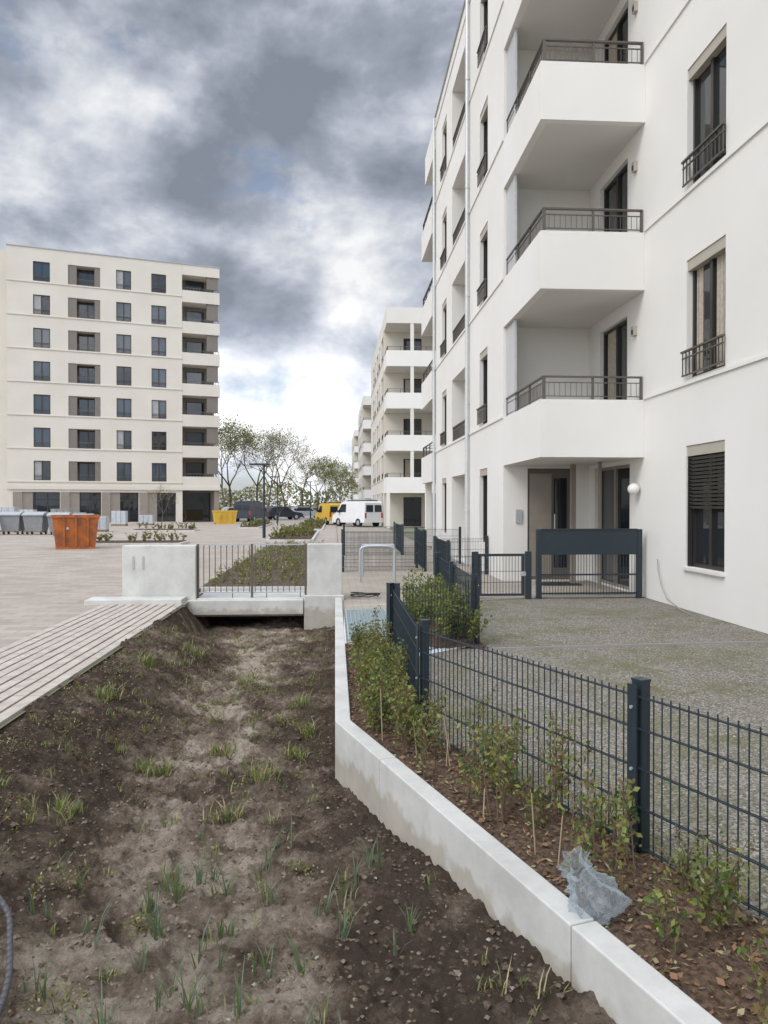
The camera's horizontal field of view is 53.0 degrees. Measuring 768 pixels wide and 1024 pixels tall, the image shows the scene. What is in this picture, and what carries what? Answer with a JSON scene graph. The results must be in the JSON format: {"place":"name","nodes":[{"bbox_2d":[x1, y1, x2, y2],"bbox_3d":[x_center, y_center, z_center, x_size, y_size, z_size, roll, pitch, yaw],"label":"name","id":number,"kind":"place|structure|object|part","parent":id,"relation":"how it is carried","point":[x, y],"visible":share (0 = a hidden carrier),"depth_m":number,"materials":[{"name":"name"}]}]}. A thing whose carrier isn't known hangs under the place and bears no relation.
{"place":"outdoors","nodes":[
{"label":"outdoors","id":0,"kind":"place"},
{"bbox_2d":[0,520,336,647],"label":"plaza paving","id":1,"kind":"structure","parent":0,"point":[45,583],"depth_m":21.29,"materials":[{"name":"beige stone"}]},
{"bbox_2d":[0,507,18,531],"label":"pallet of paving stones","id":2,"kind":"object","parent":1,"relation":"on","point":[9,509],"visible":0.27,"depth_m":47.74,"materials":[{"name":"grey wood"}]},
{"bbox_2d":[0,512,24,534],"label":"waste container","id":3,"kind":"object","parent":1,"relation":"on","point":[11,521],"visible":0.94,"depth_m":44.12,"materials":[{"name":"grey plastic"}]},
{"bbox_2d":[19,510,36,511],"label":"pallet of paving stones","id":4,"kind":"object","parent":1,"relation":"on","point":[27,510],"visible":0.09,"depth_m":59.99,"materials":[{"name":"grey stone"}]},
{"bbox_2d":[21,512,48,534],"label":"waste container","id":5,"kind":"object","parent":1,"relation":"on","point":[35,521],"visible":0.98,"depth_m":44.04,"materials":[{"name":"grey plastic"}]},
{"bbox_2d":[46,512,72,534],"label":"waste container","id":6,"kind":"object","parent":1,"relation":"on","point":[49,518],"visible":0.37,"depth_m":43.93,"materials":[{"name":"grey plastic"}]},
{"bbox_2d":[50,509,72,532],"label":"pallet of paving stones","id":7,"kind":"object","parent":1,"relation":"on","point":[62,510],"visible":0.16,"depth_m":47.46,"materials":[{"name":"grey wood"}]},
{"bbox_2d":[51,515,99,549],"bbox_3d":[-12.148,0.770,30.298,1.760,1.310,1.680,0,1,-24],"label":"skip container","id":8,"kind":"object","parent":1,"relation":"on","point":[75,531],"visible":1,"depth_m":29.67,"materials":[{"name":"orange paint"}]},
{"bbox_2d":[0,593,199,732],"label":"boardwalk","id":9,"kind":"structure","parent":1,"relation":"on","point":[37,665],"depth_m":9.01,"materials":[{"name":"wood"}]},
{"bbox_2d":[97,516,108,531],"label":"pallet of paving stones","id":10,"kind":"object","parent":1,"relation":"on","point":[103,524],"visible":0.45,"depth_m":48.61,"materials":[{"name":"grey stone"}]},
{"bbox_2d":[0,243,219,522],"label":"residential tower block","id":11,"kind":"structure","parent":1,"relation":"on","point":[109,389],"depth_m":73.28,"materials":[{"name":"beige paint"}]},
{"bbox_2d":[22,261,209,521],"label":"windows","id":12,"kind":"structure","parent":11,"relation":"in","point":[196,506],"depth_m":73.56,"materials":[{"name":"black glass"}]},
{"bbox_2d":[111,511,127,525],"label":"pallet of paving stones","id":13,"kind":"object","parent":1,"relation":"on","point":[119,518],"visible":1,"depth_m":62.39,"materials":[{"name":"grey stone"}]},
{"bbox_2d":[139,515,154,524],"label":"pallet of paving stones","id":14,"kind":"object","parent":1,"relation":"on","point":[145,519],"visible":0.85,"depth_m":64.50,"materials":[{"name":"white plastic"}]},
{"bbox_2d":[148,483,175,524],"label":"young tree","id":15,"kind":"object","parent":1,"relation":"on","point":[159,492],"visible":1,"depth_m":55.75,"materials":[{"name":"green plant"}]},
{"bbox_2d":[96,522,325,545],"bbox_3d":[-10.156,1.177,50.971,12.200,0.140,37.000,0,1,-4],"label":"raised planting strip","id":16,"kind":"object","parent":1,"relation":"on","point":[301,538],"visible":0.62,"depth_m":35.83,"materials":[{"name":"concrete"}]},
{"bbox_2d":[84,543,343,629],"bbox_3d":[-2.948,1.522,14.151,4.410,1.900,1.890,0,1,-4],"label":"concrete footbridge","id":17,"kind":"object","parent":1,"relation":"on","point":[160,574],"visible":0.88,"depth_m":13.67,"materials":[{"name":"concrete"}]},
{"bbox_2d":[212,510,237,523],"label":"skip container","id":18,"kind":"object","parent":1,"relation":"on","point":[224,516],"visible":1,"depth_m":68.61,"materials":[{"name":"yellow metal"}]},
{"bbox_2d":[221,507,256,518],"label":"parked car","id":19,"kind":"object","parent":1,"relation":"on","point":[228,508],"visible":0.04,"depth_m":81.99,"materials":[{"name":"white paint"}]},
{"bbox_2d":[234,500,267,521],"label":"parked van","id":20,"kind":"object","parent":1,"relation":"on","point":[248,510],"visible":0.75,"depth_m":77.08,"materials":[{"name":"grey paint"}]},
{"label":"windows and lights","id":21,"kind":"part","parent":20,"relation":"part of","materials":[{"name":"black glass"}]},
{"bbox_2d":[249,463,269,537],"bbox_3d":[-6.407,-0.580,39.670,1.050,3.840,0.280,0,1,-4],"label":"street lamp","id":22,"kind":"object","parent":1,"relation":"on","point":[263,521],"visible":0.94,"depth_m":39.63,"materials":[{"name":"metal"}]},
{"bbox_2d":[270,476,279,523],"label":"street lamp","id":23,"kind":"object","parent":1,"relation":"on","point":[277,497],"visible":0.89,"depth_m":69.47,"materials":[{"name":"metal"}]},
{"bbox_2d":[267,488,290,525],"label":"young tree","id":24,"kind":"object","parent":1,"relation":"on","point":[273,492],"visible":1,"depth_m":61.39,"materials":[{"name":"green plant"}]},
{"bbox_2d":[315,501,345,524],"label":"delivery van","id":25,"kind":"object","parent":1,"relation":"on","point":[327,510],"visible":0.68,"depth_m":66.44,"materials":[{"name":"yellow paint"}]},
{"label":"windows and lights","id":26,"kind":"part","parent":25,"relation":"part of","materials":[{"name":"black glass"}]},
{"bbox_2d":[0,0,463,655],"label":"sky","id":27,"kind":"structure","parent":0,"point":[279,146],"materials":[{"name":"grey"}]},
{"bbox_2d":[199,545,304,589],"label":"planting bed soil","id":28,"kind":"structure","parent":0,"point":[276,577],"depth_m":17.31,"materials":[{"name":"brown soil"}]},
{"bbox_2d":[96,516,325,585],"bbox_3d":[-9.347,0.939,42.202,12.628,0.691,54.507,0,1,-4],"label":"perennial planting","id":29,"kind":"object","parent":28,"relation":"on","point":[309,525],"visible":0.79,"depth_m":26.26,"materials":[{"name":"green plant"}]},
{"bbox_2d":[240,516,314,519],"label":"street","id":30,"kind":"structure","parent":0,"point":[300,518],"depth_m":97.06,"materials":[{"name":"grey asphalt"}]},
{"bbox_2d":[219,431,303,506],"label":"deciduous tree","id":31,"kind":"object","parent":30,"relation":"on","point":[252,459],"visible":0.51,"depth_m":122.92,"materials":[{"name":"green plant"}]},
{"bbox_2d":[215,417,309,500],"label":"deciduous tree","id":32,"kind":"object","parent":30,"relation":"on","point":[273,446],"visible":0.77,"depth_m":95.96,"materials":[{"name":"green plant"}]},
{"bbox_2d":[230,421,313,506],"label":"deciduous tree","id":33,"kind":"object","parent":30,"relation":"on","point":[280,486],"visible":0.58,"depth_m":106.20,"materials":[{"name":"green plant"}]},
{"bbox_2d":[266,507,302,519],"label":"parked car","id":34,"kind":"object","parent":30,"relation":"on","point":[288,512],"visible":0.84,"depth_m":88.61,"materials":[{"name":"grey paint"}]},
{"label":"windows and lights","id":35,"kind":"part","parent":34,"relation":"part of","materials":[{"name":"black glass"}]},
{"bbox_2d":[260,445,329,517],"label":"deciduous tree","id":36,"kind":"object","parent":30,"relation":"on","point":[305,452],"visible":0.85,"depth_m":103.13,"materials":[{"name":"green plant"}]},
{"bbox_2d":[291,507,317,518],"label":"parked car","id":37,"kind":"object","parent":30,"relation":"on","point":[305,511],"visible":0.21,"depth_m":96.66,"materials":[{"name":"metal"}]},
{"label":"windows and lights","id":38,"kind":"part","parent":37,"relation":"part of","materials":[{"name":"black glass"}]},
{"bbox_2d":[306,481,311,518],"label":"street lamp","id":39,"kind":"object","parent":30,"relation":"on","point":[310,497],"visible":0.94,"depth_m":94.55,"materials":[{"name":"metal"}]},
{"bbox_2d":[282,450,347,507],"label":"deciduous tree","id":40,"kind":"object","parent":30,"relation":"on","point":[317,492],"visible":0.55,"depth_m":126.28,"materials":[{"name":"green plant"}]},
{"bbox_2d":[306,455,359,501],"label":"deciduous tree","id":41,"kind":"object","parent":30,"relation":"on","point":[331,471],"visible":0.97,"depth_m":101.23,"materials":[{"name":"green plant"}]},
{"bbox_2d":[314,459,356,500],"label":"deciduous tree","id":42,"kind":"object","parent":30,"relation":"on","point":[352,472],"visible":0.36,"depth_m":135.89,"materials":[{"name":"green plant"}]},
{"bbox_2d":[0,595,616,1023],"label":"planting bed soil","id":43,"kind":"structure","parent":0,"point":[130,983],"depth_m":4.17,"materials":[{"name":"brown soil"}]},
{"bbox_2d":[0,895,12,1016],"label":"irrigation hose","id":44,"kind":"object","parent":43,"relation":"on","point":[9,951],"visible":1,"depth_m":3.10,"materials":[{"name":"grey"}]},
{"bbox_2d":[0,625,333,1023],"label":"weeds","id":45,"kind":"object","parent":43,"relation":"on","point":[133,934],"visible":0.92,"depth_m":6.33,"materials":[{"name":"green plant"}]},
{"bbox_2d":[1,621,515,1023],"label":"pebbles","id":46,"kind":"object","parent":43,"relation":"on","point":[316,957],"visible":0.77,"depth_m":3.63,"materials":[{"name":"grey stone"}]},
{"bbox_2d":[14,810,534,1023],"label":"bulb plants","id":47,"kind":"object","parent":43,"relation":"on","point":[155,923],"visible":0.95,"depth_m":3.47,"materials":[{"name":"green plant"}]},
{"bbox_2d":[0,623,570,1023],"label":"grass tufts","id":48,"kind":"object","parent":43,"relation":"on","point":[306,701],"visible":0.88,"depth_m":6.00,"materials":[{"name":"green plant"}]},
{"bbox_2d":[0,612,605,1023],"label":"soil clods","id":49,"kind":"object","parent":43,"relation":"on","point":[487,1004],"visible":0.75,"depth_m":3.97,"materials":[{"name":"brown soil"}]},
{"bbox_2d":[335,598,721,1023],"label":"wall blocks","id":50,"kind":"structure","parent":43,"relation":"on","point":[515,894],"depth_m":3.55,"materials":[{"name":"concrete"}]},
{"bbox_2d":[0,506,645,727],"bbox_3d":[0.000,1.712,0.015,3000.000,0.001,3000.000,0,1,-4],"label":"ground","id":51,"kind":"structure","parent":0,"point":[409,529],"depth_m":11.72,"materials":[{"name":"grey concrete"}]},
{"bbox_2d":[214,430,243,507],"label":"deciduous tree","id":52,"kind":"object","parent":51,"relation":"on","point":[221,484],"visible":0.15,"depth_m":111.36,"materials":[{"name":"green plant"}]},
{"bbox_2d":[214,413,263,506],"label":"deciduous tree","id":53,"kind":"object","parent":51,"relation":"on","point":[250,438],"visible":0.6,"depth_m":90.31,"materials":[{"name":"green plant"}]},
{"bbox_2d":[219,478,352,510],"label":"distant tree line","id":54,"kind":"object","parent":51,"relation":"on","point":[260,495],"visible":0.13,"depth_m":162.54,"materials":[{"name":"green plant"}]},
{"bbox_2d":[352,430,357,498],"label":"walls","id":55,"kind":"structure","parent":51,"relation":"on","point":[355,450],"depth_m":150.85,"materials":[{"name":"white paint"}]},
{"bbox_2d":[358,396,370,498],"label":"walls","id":56,"kind":"structure","parent":51,"relation":"on","point":[364,458],"depth_m":105.00,"materials":[{"name":"white paint"}]},
{"bbox_2d":[359,418,370,491],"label":"railings","id":57,"kind":"object","parent":56,"relation":"on","point":[363,464],"visible":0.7,"depth_m":114.06,"materials":[{"name":"grey metal"}]},
{"bbox_2d":[371,307,435,527],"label":"walls","id":58,"kind":"structure","parent":51,"relation":"on","point":[397,407],"depth_m":59.02,"materials":[{"name":"white paint"}]},
{"bbox_2d":[383,330,421,525],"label":"windows","id":59,"kind":"structure","parent":58,"relation":"attached to","point":[411,511],"depth_m":59.30,"materials":[{"name":"black glass"}]},
{"bbox_2d":[373,346,435,483],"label":"railings","id":60,"kind":"object","parent":58,"relation":"on","point":[386,433],"visible":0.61,"depth_m":56.26,"materials":[{"name":"grey metal"}]},
{"bbox_2d":[421,0,767,633],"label":"walls","id":61,"kind":"structure","parent":51,"relation":"on","point":[579,134],"depth_m":14.18,"materials":[{"name":"white paint"}]},
{"bbox_2d":[432,0,469,565],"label":"downpipe","id":62,"kind":"object","parent":61,"relation":"attached to","point":[467,295],"visible":0.96,"depth_m":21.42,"materials":[{"name":"metal"}]},
{"bbox_2d":[423,26,725,456],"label":"balcony railings","id":63,"kind":"object","parent":61,"relation":"attached to","point":[458,328],"visible":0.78,"depth_m":14.23,"materials":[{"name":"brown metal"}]},
{"bbox_2d":[442,0,726,589],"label":"windows and doors","id":64,"kind":"structure","parent":61,"relation":"attached to","point":[548,506],"depth_m":12.49,"materials":[{"name":"black glass"}]},
{"bbox_2d":[434,0,767,588],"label":"ledges and trim","id":65,"kind":"object","parent":61,"relation":"attached to","point":[511,230],"visible":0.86,"depth_m":16.49,"materials":[{"name":"paint"}]},
{"bbox_2d":[627,483,639,494],"bbox_3d":[4.674,-0.431,14.422,0.220,0.220,0.220,0,1,-4],"label":"entrance globe lamp","id":66,"kind":"object","parent":61,"relation":"attached to","point":[633,488],"visible":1,"depth_m":14.35,"materials":[{"name":"white glass"}]},
{"bbox_2d":[337,523,642,649],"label":"garden path","id":67,"kind":"structure","parent":0,"point":[373,580],"depth_m":17.08,"materials":[{"name":"grey concrete"}]},
{"bbox_2d":[332,499,382,525],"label":"delivery van","id":68,"kind":"object","parent":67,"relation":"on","point":[357,512],"visible":0.94,"depth_m":59.58,"materials":[{"name":"white paint"}]},
{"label":"windows and lights","id":69,"kind":"part","parent":68,"relation":"part of","materials":[{"name":"black glass"}]},
{"bbox_2d":[350,592,380,596],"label":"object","id":70,"kind":"object","parent":67,"relation":"on","point":[361,594],"visible":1,"depth_m":13.92,"materials":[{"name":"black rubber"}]},
{"bbox_2d":[345,609,385,640],"bbox_3d":[-0.216,1.685,10.974,0.640,0.230,2.700,0,1,-4],"label":"light well grating","id":71,"kind":"object","parent":67,"relation":"on","point":[355,616],"visible":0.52,"depth_m":11.37,"materials":[{"name":"grey metal"}]},
{"bbox_2d":[343,522,403,554],"bbox_3d":[-0.460,0.970,28.038,2.112,1.152,4.072,0,1,-4],"label":"wire fence","id":72,"kind":"object","parent":67,"relation":"on","point":[396,527],"visible":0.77,"depth_m":26.08,"materials":[{"name":"metal"}]},
{"bbox_2d":[359,545,395,581],"bbox_3d":[-0.145,1.132,16.936,0.818,0.829,0.059,0,1,-4],"label":"bicycle stand","id":73,"kind":"object","parent":67,"relation":"on","point":[394,559],"visible":1,"depth_m":16.92,"materials":[{"name":"metal"}]},
{"bbox_2d":[361,544,394,575],"bbox_3d":[-0.139,1.146,18.339,0.799,0.775,0.049,0,1,-4],"label":"bicycle stand","id":74,"kind":"object","parent":67,"relation":"on","point":[362,545],"visible":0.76,"depth_m":18.30,"materials":[{"name":"metal"}]},
{"bbox_2d":[341,529,417,567],"bbox_3d":[-0.112,1.036,20.668,2.072,1.152,0.099,0,1,-4],"label":"wire fence","id":75,"kind":"object","parent":67,"relation":"on","point":[371,552],"visible":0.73,"depth_m":20.64,"materials":[{"name":"metal"}]},
{"bbox_2d":[342,527,460,571],"bbox_3d":[0.829,1.026,20.679,1.695,1.172,4.223,0,1,37],"label":"wire fence","id":76,"kind":"object","parent":67,"relation":"on","point":[422,562],"visible":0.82,"depth_m":19.59,"materials":[{"name":"metal"}]},
{"bbox_2d":[433,536,487,574],"bbox_3d":[1.469,1.112,17.858,1.157,1.052,2.765,0,1,25],"label":"wire fence","id":77,"kind":"object","parent":67,"relation":"on","point":[443,547],"visible":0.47,"depth_m":18.63,"materials":[{"name":"metal"}]},
{"bbox_2d":[535,582,581,585],"bbox_3d":[3.737,1.535,16.485,0.850,0.019,0.600,0,1,-4],"label":"doormat","id":78,"kind":"object","parent":67,"relation":"on","point":[560,584],"visible":0.64,"depth_m":16.23,"materials":[{"name":"black rubber"}]},
{"bbox_2d":[419,598,767,928],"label":"gravel yard","id":79,"kind":"structure","parent":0,"point":[560,612],"depth_m":6.95,"materials":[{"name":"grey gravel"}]},
{"bbox_2d":[386,574,479,658],"bbox_3d":[0.601,1.243,8.905,1.532,0.952,0.099,-1,1,-45],"label":"wire fence","id":80,"kind":"object","parent":79,"relation":"on","point":[388,600],"visible":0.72,"depth_m":8.89,"materials":[{"name":"metal"}]},
{"bbox_2d":[438,552,473,596],"bbox_3d":[1.307,1.198,13.886,0.702,0.952,0.099,0,1,-4],"label":"wire fence","id":81,"kind":"object","parent":79,"relation":"on","point":[459,556],"visible":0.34,"depth_m":13.86,"materials":[{"name":"metal"}]},
{"bbox_2d":[473,551,531,598],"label":"garden gate","id":82,"kind":"structure","parent":81,"relation":"attached to","point":[526,574],"depth_m":13.90,"materials":[{"name":"metal"}]},
{"bbox_2d":[434,552,478,643],"bbox_3d":[1.032,1.219,11.621,0.100,0.952,4.474,0,1,-2],"label":"wire fence","id":83,"kind":"object","parent":79,"relation":"on","point":[450,571],"visible":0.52,"depth_m":11.42,"materials":[{"name":"metal"}]},
{"bbox_2d":[345,606,767,1023],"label":"mulch bed","id":84,"kind":"object","parent":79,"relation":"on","point":[716,964],"visible":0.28,"depth_m":3.33,"materials":[{"name":"brown soil"}]},
{"bbox_2d":[400,567,493,644],"bbox_3d":[0.673,1.226,10.963,1.071,0.753,3.960,0,1,-4],"label":"shrub hedge","id":85,"kind":"object","parent":84,"relation":"on","point":[414,609],"visible":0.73,"depth_m":9.79,"materials":[{"name":"green plant"}]},
{"bbox_2d":[346,605,767,1023],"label":"shrub planting","id":86,"kind":"object","parent":84,"relation":"on","point":[396,700],"visible":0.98,"depth_m":4.11,"materials":[{"name":"green plant"}]},
{"bbox_2d":[346,646,767,1023],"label":"leaf litter","id":87,"kind":"object","parent":84,"relation":"on","point":[720,981],"visible":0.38,"depth_m":3.47,"materials":[{"name":"brown plant"}]},
{"bbox_2d":[380,689,744,953],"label":"plant sticks","id":88,"kind":"object","parent":84,"relation":"on","point":[447,753],"visible":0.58,"depth_m":3.95,"materials":[{"name":"beige wood"}]},
{"bbox_2d":[561,847,632,924],"bbox_3d":[0.843,1.515,3.122,0.276,0.304,0.209,-12,8,-20],"label":"plastic bag","id":89,"kind":"object","parent":84,"relation":"on","point":[593,875],"visible":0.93,"depth_m":3.11,"materials":[{"name":"white plastic"}]},
{"bbox_2d":[391,583,767,916],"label":"wire fence","id":90,"kind":"object","parent":79,"relation":"on","point":[406,628],"visible":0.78,"depth_m":3.82,"materials":[{"name":"metal"}]},
{"bbox_2d":[536,528,641,598],"bbox_3d":[3.733,0.938,14.017,1.950,1.270,0.095,0,1,-4],"label":"privacy screen fence","id":91,"kind":"object","parent":79,"relation":"on","point":[578,542],"visible":1,"depth_m":13.99,"materials":[{"name":"metal"}]},
{"bbox_2d":[488,641,767,649],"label":"metal lawn edging","id":92,"kind":"object","parent":79,"relation":"on","point":[500,648],"visible":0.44,"depth_m":9.28,"materials":[{"name":"silver metal"}]},
{"bbox_2d":[657,559,690,614],"bbox_3d":[4.767,1.208,12.693,0.031,0.748,1.721,0,1,3],"label":"grey cable","id":93,"kind":"object","parent":79,"relation":"on","point":[664,592],"visible":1,"depth_m":13.11,"materials":[{"name":"grey plastic"}]}
]}

